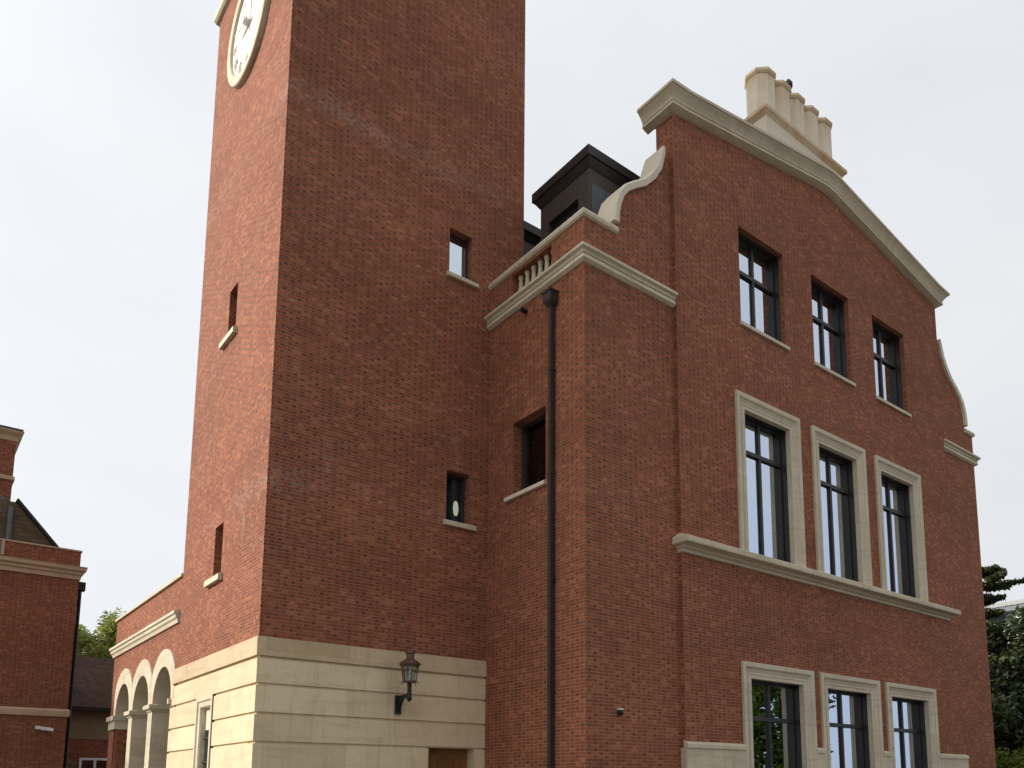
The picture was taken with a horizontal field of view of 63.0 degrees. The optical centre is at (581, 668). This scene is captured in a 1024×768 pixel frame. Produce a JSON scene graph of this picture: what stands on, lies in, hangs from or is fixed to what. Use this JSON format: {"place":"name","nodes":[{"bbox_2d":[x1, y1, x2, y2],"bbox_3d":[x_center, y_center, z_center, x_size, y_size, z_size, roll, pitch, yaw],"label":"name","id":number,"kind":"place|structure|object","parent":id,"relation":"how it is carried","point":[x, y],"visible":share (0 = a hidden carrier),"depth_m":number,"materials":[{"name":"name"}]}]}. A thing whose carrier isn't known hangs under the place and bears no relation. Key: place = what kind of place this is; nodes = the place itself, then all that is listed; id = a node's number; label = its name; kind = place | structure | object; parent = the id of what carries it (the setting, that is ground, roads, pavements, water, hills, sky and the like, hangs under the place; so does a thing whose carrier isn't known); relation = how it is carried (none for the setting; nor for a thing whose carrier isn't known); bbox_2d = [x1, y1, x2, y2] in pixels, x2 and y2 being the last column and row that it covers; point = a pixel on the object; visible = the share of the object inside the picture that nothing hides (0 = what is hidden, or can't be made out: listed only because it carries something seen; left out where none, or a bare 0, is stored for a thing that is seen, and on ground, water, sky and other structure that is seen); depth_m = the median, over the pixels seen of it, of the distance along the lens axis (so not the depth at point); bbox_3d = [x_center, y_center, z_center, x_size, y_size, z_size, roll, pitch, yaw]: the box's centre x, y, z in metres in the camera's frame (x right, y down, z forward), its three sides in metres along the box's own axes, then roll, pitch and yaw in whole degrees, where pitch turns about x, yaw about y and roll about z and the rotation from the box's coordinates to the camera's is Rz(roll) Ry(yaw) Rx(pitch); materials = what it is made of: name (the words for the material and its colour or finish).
{"place":"outdoors","nodes":[
{"label":"outdoors","id":0,"kind":"place"},
{"bbox_2d":[106,573,182,767],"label":"arcade building","id":1,"kind":"structure","parent":0,"point":[144,651],"depth_m":18.66,"materials":[{"name":"red brick"}]},
{"bbox_2d":[0,0,1023,642],"label":"sky","id":2,"kind":"structure","parent":0,"point":[107,106],"materials":[{"name":"white"}]},
{"bbox_2d":[484,66,995,767],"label":"gabled building","id":3,"kind":"structure","parent":0,"point":[732,500],"depth_m":16.31,"materials":[{"name":"red brick"}]},
{"bbox_2d":[504,414,546,502],"bbox_3d":[-0.909,-3.864,15.145,0.355,1.480,1.220,7,-11,-40],"label":"window","id":4,"kind":"structure","parent":3,"relation":"in","point":[533,433],"depth_m":15.31,"materials":[{"name":"glass"}]},
{"bbox_2d":[617,708,623,715],"bbox_3d":[0.644,0.715,13.581,0.100,0.120,0.097,7,-11,-40],"label":"wall fitting","id":5,"kind":"object","parent":3,"relation":"attached to","point":[620,711],"depth_m":13.55,"materials":[{"name":"black metal"}]},
{"bbox_2d":[738,232,789,350],"bbox_3d":[3.735,-7.974,17.587,1.605,2.255,0.385,7,-11,-40],"label":"window","id":6,"kind":"structure","parent":3,"relation":"in","point":[758,267],"depth_m":17.84,"materials":[{"name":"clear glass"}]},
{"bbox_2d":[735,390,805,566],"bbox_3d":[3.754,-3.758,16.985,2.095,3.299,0.385,7,-11,-40],"label":"window","id":7,"kind":"structure","parent":3,"relation":"in","point":[768,438],"depth_m":17.24,"materials":[{"name":"brown metal"}]},
{"bbox_2d":[741,661,817,767],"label":"window","id":8,"kind":"structure","parent":3,"relation":"in","point":[779,703],"depth_m":16.57,"materials":[{"name":"brown metal"}]},
{"bbox_2d":[811,280,855,386],"bbox_3d":[5.682,-7.747,19.206,1.600,2.255,0.385,7,-11,-40],"label":"window","id":9,"kind":"structure","parent":3,"relation":"in","point":[827,308],"depth_m":19.50,"materials":[{"name":"clear glass"}]},
{"bbox_2d":[810,425,872,585],"bbox_3d":[5.700,-3.531,18.603,2.100,3.299,0.385,7,-11,-40],"label":"window","id":10,"kind":"structure","parent":3,"relation":"in","point":[839,472],"depth_m":18.88,"materials":[{"name":"brown metal"}]},
{"bbox_2d":[819,672,884,767],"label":"window","id":11,"kind":"structure","parent":3,"relation":"in","point":[851,709],"depth_m":18.22,"materials":[{"name":"beige stone"}]},
{"bbox_2d":[872,320,911,417],"bbox_3d":[7.627,-7.521,20.824,1.600,2.255,0.385,7,-11,-40],"label":"window","id":12,"kind":"structure","parent":3,"relation":"in","point":[887,362],"depth_m":21.15,"materials":[{"name":"clear glass"}]},
{"bbox_2d":[874,455,928,601],"bbox_3d":[7.650,-3.304,20.225,2.106,3.299,0.385,7,-11,-40],"label":"window","id":13,"kind":"structure","parent":3,"relation":"in","point":[899,506],"depth_m":20.53,"materials":[{"name":"brown metal"}]},
{"bbox_2d":[884,682,940,767],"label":"window","id":14,"kind":"structure","parent":3,"relation":"in","point":[911,711],"depth_m":19.88,"materials":[{"name":"brown metal"}]},
{"bbox_2d":[984,599,1023,634],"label":"flat roofed building","id":15,"kind":"structure","parent":0,"point":[1009,607],"depth_m":84.50,"materials":[{"name":"white paint"}]},
{"label":"ground","id":16,"kind":"structure","parent":0,"visible":0},
{"bbox_2d":[0,425,87,767],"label":"brick building","id":17,"kind":"structure","parent":16,"relation":"on","point":[42,587],"depth_m":25.59,"materials":[{"name":"red brick"}]},
{"bbox_2d":[0,540,4,554],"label":"window","id":18,"kind":"structure","parent":17,"relation":"in","point":[3,541],"depth_m":25.17,"materials":[{"name":"stone"}]},
{"bbox_2d":[35,726,52,731],"bbox_3d":[-16.358,1.842,25.288,0.460,0.159,0.230,7,-11,-40],"label":"security camera","id":19,"kind":"object","parent":17,"relation":"attached to","point":[41,728],"visible":1,"depth_m":25.21,"materials":[{"name":"white paint"}]},
{"bbox_2d":[67,762,78,767],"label":"garden shrub","id":20,"kind":"object","parent":16,"relation":"on","point":[71,765],"visible":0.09,"depth_m":33.22,"materials":[{"name":"green plant"}]},
{"bbox_2d":[63,656,114,767],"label":"house","id":21,"kind":"structure","parent":16,"relation":"on","point":[91,713],"depth_m":35.08,"materials":[{"name":"red brick"}]},
{"bbox_2d":[79,758,106,767],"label":"window","id":22,"kind":"structure","parent":21,"relation":"in","point":[80,759],"depth_m":34.78,"materials":[{"name":"white paint"}]},
{"bbox_2d":[76,608,125,658],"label":"spring tree","id":23,"kind":"object","parent":16,"relation":"on","point":[89,646],"visible":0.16,"depth_m":46.57,"materials":[{"name":"green plant"}]},
{"bbox_2d":[166,0,524,767],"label":"clock tower","id":24,"kind":"structure","parent":16,"relation":"on","point":[364,238],"depth_m":14.86,"materials":[{"name":"red brick"}]},
{"bbox_2d":[192,694,213,767],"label":"window","id":25,"kind":"structure","parent":24,"relation":"in","point":[202,746],"depth_m":14.79,"materials":[{"name":"beige stone"}]},
{"bbox_2d":[204,572,221,587],"bbox_3d":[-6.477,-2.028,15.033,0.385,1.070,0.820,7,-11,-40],"label":"window sill","id":26,"kind":"structure","parent":24,"relation":"in","point":[216,578],"depth_m":14.77,"materials":[{"name":"beige stone"}]},
{"bbox_2d":[219,325,236,350],"bbox_3d":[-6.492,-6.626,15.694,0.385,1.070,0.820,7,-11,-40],"label":"window sill","id":27,"kind":"structure","parent":24,"relation":"in","point":[224,342],"depth_m":15.46,"materials":[{"name":"beige stone"}]},
{"bbox_2d":[394,645,420,713],"bbox_3d":[-2.957,0.194,14.037,0.358,1.135,0.596,7,-11,-40],"label":"wall lantern","id":28,"kind":"object","parent":24,"relation":"attached to","point":[409,661],"depth_m":13.94,"materials":[{"name":"black metal"}]},
{"bbox_2d":[427,748,466,767],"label":"door","id":29,"kind":"structure","parent":24,"relation":"in","point":[437,758],"depth_m":15.00,"materials":[{"name":"brown wood"}]},
{"bbox_2d":[453,501,457,515],"bbox_3d":[-2.430,-2.939,15.922,0.150,0.570,0.150,7,-11,-40],"label":"lamp","id":30,"kind":"object","parent":24,"relation":"in","point":[455,508],"visible":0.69,"depth_m":15.88,"materials":[{"name":"white glass"}]},
{"bbox_2d":[443,473,476,531],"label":"window","id":31,"kind":"structure","parent":24,"relation":"in","point":[455,491],"depth_m":15.81,"materials":[{"name":"glass"}]},
{"bbox_2d":[446,234,478,288],"bbox_3d":[-2.364,-7.987,16.246,0.693,1.045,0.295,7,-11,-40],"label":"window","id":32,"kind":"structure","parent":24,"relation":"in","point":[458,259],"depth_m":16.33,"materials":[{"name":"clear glass"}]},
{"bbox_2d":[981,564,1023,741],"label":"cedar tree","id":33,"kind":"object","parent":16,"relation":"on","point":[993,574],"visible":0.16,"depth_m":41.20,"materials":[{"name":"green plant"}]},
{"bbox_2d":[986,605,1023,767],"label":"evergreen tree","id":34,"kind":"object","parent":16,"relation":"on","point":[1006,671],"visible":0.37,"depth_m":30.82,"materials":[{"name":"green plant"}]},
{"bbox_2d":[995,746,1023,767],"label":"golden shrub","id":35,"kind":"object","parent":16,"relation":"on","point":[1016,762],"visible":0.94,"depth_m":27.19,"materials":[{"name":"green plant"}]}
]}

